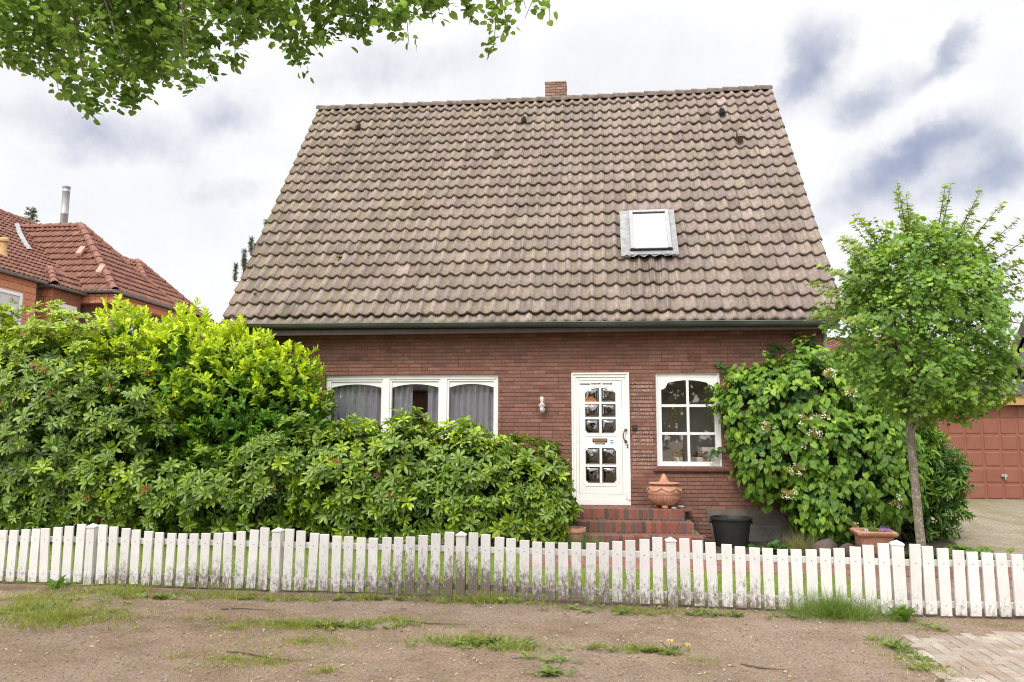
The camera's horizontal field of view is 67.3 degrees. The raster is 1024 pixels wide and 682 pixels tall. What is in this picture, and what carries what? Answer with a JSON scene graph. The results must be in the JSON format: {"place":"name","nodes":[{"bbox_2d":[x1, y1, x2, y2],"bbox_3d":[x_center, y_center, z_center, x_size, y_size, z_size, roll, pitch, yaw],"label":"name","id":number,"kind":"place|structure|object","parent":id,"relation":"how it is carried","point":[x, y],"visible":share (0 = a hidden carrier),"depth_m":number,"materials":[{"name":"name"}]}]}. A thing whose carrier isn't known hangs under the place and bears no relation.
{"place":"outdoors","nodes":[
{"label":"outdoors","id":0,"kind":"place"},
{"bbox_2d":[20,206,39,222],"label":"conifer","id":1,"kind":"object","parent":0,"point":[32,213],"visible":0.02,"depth_m":48.12,"materials":[{"name":"green plant"}]},
{"bbox_2d":[0,542,892,604],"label":"lawn","id":2,"kind":"structure","parent":0,"point":[441,591],"depth_m":8.75,"materials":[{"name":"plant"}]},
{"bbox_2d":[0,579,1019,681],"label":"verge grass","id":3,"kind":"structure","parent":0,"point":[65,616],"depth_m":6.69,"materials":[{"name":"green plant"}]},
{"bbox_2d":[0,484,1023,681],"bbox_3d":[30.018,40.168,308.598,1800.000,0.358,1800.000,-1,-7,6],"label":"ground","id":4,"kind":"structure","parent":0,"point":[437,654],"depth_m":6.17,"materials":[{"name":"brown soil"}]},
{"bbox_2d":[46,575,67,587],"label":"dock weed","id":5,"kind":"object","parent":4,"relation":"on","point":[61,580],"visible":0.94,"depth_m":8.27,"materials":[{"name":"green plant"}]},
{"bbox_2d":[0,297,218,543],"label":"rhododendron","id":6,"kind":"object","parent":4,"relation":"on","point":[29,490],"visible":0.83,"depth_m":11.33,"materials":[{"name":"green plant"}]},
{"bbox_2d":[0,185,226,471],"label":"neighbour house","id":7,"kind":"structure","parent":4,"relation":"on","point":[81,267],"depth_m":26.99,"materials":[{"name":"red tile"}]},
{"bbox_2d":[0,286,24,331],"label":"window","id":8,"kind":"structure","parent":7,"relation":"in","point":[6,294],"depth_m":23.18,"materials":[{"name":"white plastic"}]},
{"bbox_2d":[57,304,76,331],"bbox_3d":[-14.691,-0.713,25.366,0.050,0.960,0.850,-1,-7,6],"label":"window","id":9,"kind":"structure","parent":7,"relation":"in","point":[73,308],"depth_m":25.42,"materials":[{"name":"white plastic"}]},
{"bbox_2d":[18,293,338,537],"bbox_3d":[-5.406,1.226,12.534,5.185,3.940,2.349,-1,-7,6],"label":"cherry laurel","id":10,"kind":"object","parent":4,"relation":"on","point":[219,383],"visible":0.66,"depth_m":12.03,"materials":[{"name":"green plant"}]},
{"bbox_2d":[221,608,263,609],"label":"twig","id":11,"kind":"object","parent":4,"relation":"on","point":[241,608],"visible":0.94,"depth_m":7.27,"materials":[{"name":"brown wood"}]},
{"bbox_2d":[232,218,266,281],"bbox_3d":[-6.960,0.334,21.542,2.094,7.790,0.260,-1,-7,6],"label":"pine tree","id":12,"kind":"object","parent":4,"relation":"on","point":[244,255],"visible":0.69,"depth_m":21.94,"materials":[{"name":"green plant"}]},
{"bbox_2d":[151,411,350,548],"bbox_3d":[-3.945,2.105,11.622,3.100,2.092,1.851,-1,-7,6],"label":"rhododendron","id":13,"kind":"object","parent":4,"relation":"on","point":[247,505],"visible":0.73,"depth_m":11.15,"materials":[{"name":"green plant"}]},
{"bbox_2d":[226,651,302,660],"bbox_3d":[-1.867,2.369,5.778,0.708,0.012,0.040,-3,-8,22],"label":"twig","id":14,"kind":"object","parent":4,"relation":"on","point":[254,654],"visible":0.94,"depth_m":5.83,"materials":[{"name":"brown wood"}]},
{"bbox_2d":[0,0,557,124],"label":"linden tree","id":15,"kind":"object","parent":4,"relation":"on","point":[135,42],"visible":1,"depth_m":4.59,"materials":[{"name":"green plant"}]},
{"bbox_2d":[404,620,448,623],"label":"twig","id":16,"kind":"object","parent":4,"relation":"on","point":[427,622],"visible":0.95,"depth_m":6.67,"materials":[{"name":"brown wood"}]},
{"bbox_2d":[284,406,583,548],"bbox_3d":[-1.207,2.059,11.486,4.547,2.182,2.114,-1,-7,6],"label":"rhododendron","id":17,"kind":"object","parent":4,"relation":"on","point":[525,496],"visible":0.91,"depth_m":10.89,"materials":[{"name":"green plant"}]},
{"bbox_2d":[0,523,1023,616],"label":"picket fence","id":18,"kind":"object","parent":4,"relation":"on","point":[94,538],"visible":0.91,"depth_m":7.74,"materials":[{"name":"paint"}]},
{"bbox_2d":[219,80,845,541],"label":"brick house","id":19,"kind":"structure","parent":4,"relation":"on","point":[623,260],"depth_m":13.37,"materials":[{"name":"brick"}]},
{"bbox_2d":[331,384,380,440],"bbox_3d":[-2.627,1.260,13.101,0.980,1.280,0.072,-1,-7,6],"label":"curtain","id":20,"kind":"object","parent":19,"relation":"hanging from","point":[362,400],"visible":0.38,"depth_m":13.13,"materials":[{"name":"white fabric"}]},
{"bbox_2d":[392,384,412,444],"bbox_3d":[-1.872,1.252,13.017,0.380,1.280,0.070,-1,-7,6],"label":"curtain","id":21,"kind":"object","parent":19,"relation":"hanging from","point":[403,396],"visible":0.25,"depth_m":13.05,"materials":[{"name":"white fabric"}]},
{"bbox_2d":[325,374,497,447],"bbox_3d":[-1.691,1.196,12.909,2.959,1.266,0.100,-1,-7,6],"label":"window","id":22,"kind":"structure","parent":19,"relation":"in","point":[444,382],"depth_m":12.91,"materials":[{"name":"white plastic"}]},
{"bbox_2d":[427,385,438,439],"bbox_3d":[-1.291,1.246,12.952,0.267,1.280,0.063,0,-7,0],"label":"curtain","id":23,"kind":"object","parent":19,"relation":"hanging from","point":[433,392],"visible":0.35,"depth_m":12.98,"materials":[{"name":"white fabric"}]},
{"bbox_2d":[449,384,493,444],"bbox_3d":[-0.670,1.239,12.876,0.880,1.280,0.070,-1,-7,6],"label":"curtain","id":24,"kind":"object","parent":19,"relation":"hanging from","point":[475,402],"visible":0.42,"depth_m":12.90,"materials":[{"name":"white fabric"}]},
{"bbox_2d":[538,397,545,412],"bbox_3d":[0.487,1.017,12.499,0.166,0.302,0.172,-1,-7,6],"label":"wall lamp","id":25,"kind":"object","parent":19,"relation":"attached to","point":[541,405],"visible":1,"depth_m":12.47,"materials":[{"name":"white plastic"}]},
{"bbox_2d":[585,391,597,412],"bbox_3d":[1.370,0.753,13.748,0.310,1.087,0.310,-1,-7,6],"label":"candle lamp","id":26,"kind":"object","parent":19,"relation":"hanging from","point":[589,399],"visible":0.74,"depth_m":13.59,"materials":[{"name":"brown metal"}]},
{"bbox_2d":[571,372,630,504],"bbox_3d":[1.435,1.572,12.437,0.939,2.124,0.169,-1,-7,6],"label":"front door","id":27,"kind":"structure","parent":19,"relation":"in","point":[618,492],"depth_m":12.43,"materials":[{"name":"white wood"}]},
{"bbox_2d":[662,382,684,443],"bbox_3d":[2.660,0.907,12.671,0.368,1.591,0.148,-1,-7,6],"label":"hanging mobile","id":28,"kind":"object","parent":19,"relation":"hanging from","point":[675,412],"visible":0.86,"depth_m":12.63,"materials":[{"name":"grey plant"}]},
{"bbox_2d":[673,457,683,461],"bbox_3d":[2.697,1.950,12.453,0.164,0.145,0.163,-1,-7,6],"label":"plant pot","id":29,"kind":"object","parent":19,"relation":"in","point":[677,459],"visible":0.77,"depth_m":12.39,"materials":[{"name":"ceramic"}]},
{"bbox_2d":[672,449,686,461],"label":"pot plant","id":30,"kind":"object","parent":29,"relation":"in","point":[679,454],"visible":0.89,"depth_m":12.46,"materials":[{"name":"green plant"}]},
{"bbox_2d":[653,372,730,471],"bbox_3d":[2.856,1.291,12.320,1.196,1.582,0.170,-1,-7,6],"label":"window","id":31,"kind":"structure","parent":19,"relation":"in","point":[661,379],"depth_m":12.34,"materials":[{"name":"white plastic"}]},
{"bbox_2d":[694,457,703,461],"bbox_3d":[3.030,1.947,12.416,0.164,0.145,0.163,-1,-7,6],"label":"plant pot","id":32,"kind":"object","parent":19,"relation":"in","point":[699,459],"visible":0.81,"depth_m":12.35,"materials":[{"name":"ceramic"}]},
{"bbox_2d":[691,451,708,461],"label":"pot plant","id":33,"kind":"object","parent":32,"relation":"in","point":[697,454],"visible":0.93,"depth_m":12.40,"materials":[{"name":"green plant"}]},
{"bbox_2d":[700,447,714,461],"bbox_3d":[3.337,1.901,12.650,0.440,0.304,0.280,-1,-7,6],"label":"white box","id":34,"kind":"object","parent":19,"relation":"on","point":[709,450],"visible":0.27,"depth_m":12.53,"materials":[{"name":"white"}]},
{"bbox_2d":[567,526,585,547],"bbox_3d":[0.895,2.809,10.887,0.310,0.330,0.310,-1,-7,6],"label":"flower pot","id":35,"kind":"object","parent":4,"relation":"on","point":[579,530],"visible":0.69,"depth_m":10.79,"materials":[{"name":"ceramic"}]},
{"bbox_2d":[561,530,607,549],"bbox_3d":[0.920,2.779,10.693,1.139,0.348,0.712,-2,-8,18],"label":"lavender clump","id":36,"kind":"object","parent":4,"relation":"on","point":[583,546],"visible":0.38,"depth_m":10.67,"materials":[{"name":"green plant"}]},
{"bbox_2d":[518,505,705,551],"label":"brick steps","id":37,"kind":"structure","parent":4,"relation":"on","point":[623,523],"depth_m":11.36,"materials":[{"name":"red brick"}]},
{"bbox_2d":[646,474,681,508],"bbox_3d":[2.345,2.312,11.875,0.537,0.522,0.540,-1,-7,6],"label":"urn","id":38,"kind":"object","parent":37,"relation":"on","point":[664,492],"visible":1,"depth_m":11.69,"materials":[{"name":"ceramic"}]},
{"bbox_2d":[741,663,790,670],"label":"twig","id":39,"kind":"object","parent":4,"relation":"on","point":[761,667],"visible":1,"depth_m":5.51,"materials":[{"name":"wood"}]},
{"bbox_2d":[747,583,929,624],"bbox_3d":[3.063,2.377,7.059,2.035,0.320,0.891,-1,-7,6],"label":"grass tuft","id":40,"kind":"object","parent":4,"relation":"on","point":[834,609],"visible":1,"depth_m":6.99,"materials":[{"name":"green plant"}]},
{"bbox_2d":[703,540,994,559],"bbox_3d":[4.550,2.961,10.980,3.960,0.052,1.680,-1,-7,6],"label":"flower bed","id":41,"kind":"object","parent":4,"relation":"on","point":[935,545],"visible":0.09,"depth_m":11.33,"materials":[{"name":"soil"}]},
{"bbox_2d":[709,515,752,547],"bbox_3d":[3.260,2.833,11.427,0.628,0.432,0.620,-1,-7,6],"label":"mortar tub","id":42,"kind":"object","parent":41,"relation":"on","point":[734,530],"visible":0.91,"depth_m":11.22,"materials":[{"name":"black plastic"}]},
{"bbox_2d":[748,539,790,553],"bbox_3d":[3.581,2.853,10.650,0.571,0.195,0.420,-1,-7,6],"label":"bed herb","id":43,"kind":"object","parent":41,"relation":"on","point":[775,546],"visible":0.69,"depth_m":10.63,"materials":[{"name":"green plant"}]},
{"bbox_2d":[764,529,827,554],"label":"ornamental grass","id":44,"kind":"object","parent":41,"relation":"on","point":[797,544],"depth_m":10.72,"materials":[{"name":"green plant"}]},
{"bbox_2d":[704,329,933,547],"bbox_3d":[4.555,1.416,11.582,3.129,3.440,1.574,-1,-7,6],"label":"climbing hydrangea","id":45,"kind":"object","parent":41,"relation":"on","point":[816,490],"visible":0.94,"depth_m":11.23,"materials":[{"name":"green plant"}]},
{"bbox_2d":[810,539,834,555],"bbox_3d":[4.275,2.863,10.560,0.333,0.275,0.250,-1,-7,6],"label":"boulder","id":46,"kind":"object","parent":41,"relation":"on","point":[825,544],"visible":0.49,"depth_m":10.52,"materials":[{"name":"stone"}]},
{"bbox_2d":[839,543,855,556],"bbox_3d":[4.583,2.881,10.496,0.239,0.246,0.232,6,-9,-38],"label":"boulder","id":47,"kind":"object","parent":41,"relation":"on","point":[846,546],"visible":0.33,"depth_m":10.42,"materials":[{"name":"stone"}]},
{"bbox_2d":[850,527,898,558],"bbox_3d":[4.881,2.729,10.363,0.504,0.362,0.504,-1,-7,10],"label":"planter","id":48,"kind":"object","parent":41,"relation":"on","point":[862,537],"visible":0.68,"depth_m":10.18,"materials":[{"name":"ceramic"}]},
{"bbox_2d":[862,521,890,531],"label":"pansy plant","id":49,"kind":"object","parent":48,"relation":"in","point":[872,529],"visible":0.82,"depth_m":10.33,"materials":[{"name":"green plant"}]},
{"bbox_2d":[861,550,936,558],"bbox_3d":[5.180,2.845,10.181,1.146,0.168,0.407,-1,-7,6],"label":"bedding plant","id":50,"kind":"object","parent":41,"relation":"on","point":[906,555],"visible":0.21,"depth_m":10.16,"materials":[{"name":"green plant"}]},
{"bbox_2d":[926,544,1014,559],"bbox_3d":[5.950,2.788,10.107,1.199,0.213,0.704,-2,-7,18],"label":"cranesbill","id":51,"kind":"object","parent":41,"relation":"on","point":[963,548],"visible":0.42,"depth_m":10.14,"materials":[{"name":"green plant"}]},
{"bbox_2d":[826,337,947,389],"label":"house","id":52,"kind":"structure","parent":4,"relation":"on","point":[831,343],"depth_m":29.76,"materials":[{"name":"brick"}]},
{"bbox_2d":[888,604,916,621],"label":"dock weed","id":53,"kind":"object","parent":4,"relation":"on","point":[904,615],"visible":0.88,"depth_m":6.87,"materials":[{"name":"green plant"}]},
{"bbox_2d":[804,180,1023,597],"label":"field maple","id":54,"kind":"object","parent":4,"relation":"on","point":[925,397],"visible":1,"depth_m":7.76,"materials":[{"name":"green plant"}]},
{"bbox_2d":[857,404,978,541],"bbox_3d":[6.094,1.868,12.020,1.938,2.811,1.669,-1,-7,6],"label":"narrow leaved laurel","id":55,"kind":"object","parent":4,"relation":"on","point":[943,478],"visible":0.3,"depth_m":11.53,"materials":[{"name":"green plant"}]},
{"bbox_2d":[834,380,1023,498],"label":"garage","id":56,"kind":"structure","parent":4,"relation":"on","point":[992,448],"depth_m":16.75,"materials":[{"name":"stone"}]},
{"bbox_2d":[935,405,1023,498],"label":"garage door","id":57,"kind":"structure","parent":56,"relation":"in","point":[994,445],"depth_m":16.76,"materials":[{"name":"paint"}]},
{"bbox_2d":[1006,318,1023,379],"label":"slate gabled house","id":58,"kind":"structure","parent":4,"relation":"on","point":[1020,343],"depth_m":24.87,"materials":[{"name":"black stone"}]},
{"bbox_2d":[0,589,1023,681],"bbox_3d":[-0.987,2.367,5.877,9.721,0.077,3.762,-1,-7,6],"label":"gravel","id":59,"kind":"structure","parent":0,"point":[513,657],"depth_m":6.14,"materials":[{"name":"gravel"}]},
{"bbox_2d":[0,0,1023,379],"label":"sky","id":60,"kind":"structure","parent":0,"point":[870,95],"materials":[{"name":"white"}]},
{"bbox_2d":[529,556,1011,579],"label":"path","id":61,"kind":"structure","parent":0,"point":[719,566],"depth_m":9.52,"materials":[{"name":"brick"}]},
{"bbox_2d":[881,499,1023,560],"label":"driveway","id":62,"kind":"structure","parent":0,"point":[997,525],"depth_m":12.83,"materials":[{"name":"beige concrete"}]},
{"bbox_2d":[902,629,1023,681],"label":"pavement","id":63,"kind":"structure","parent":0,"point":[1011,644],"depth_m":5.81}
]}

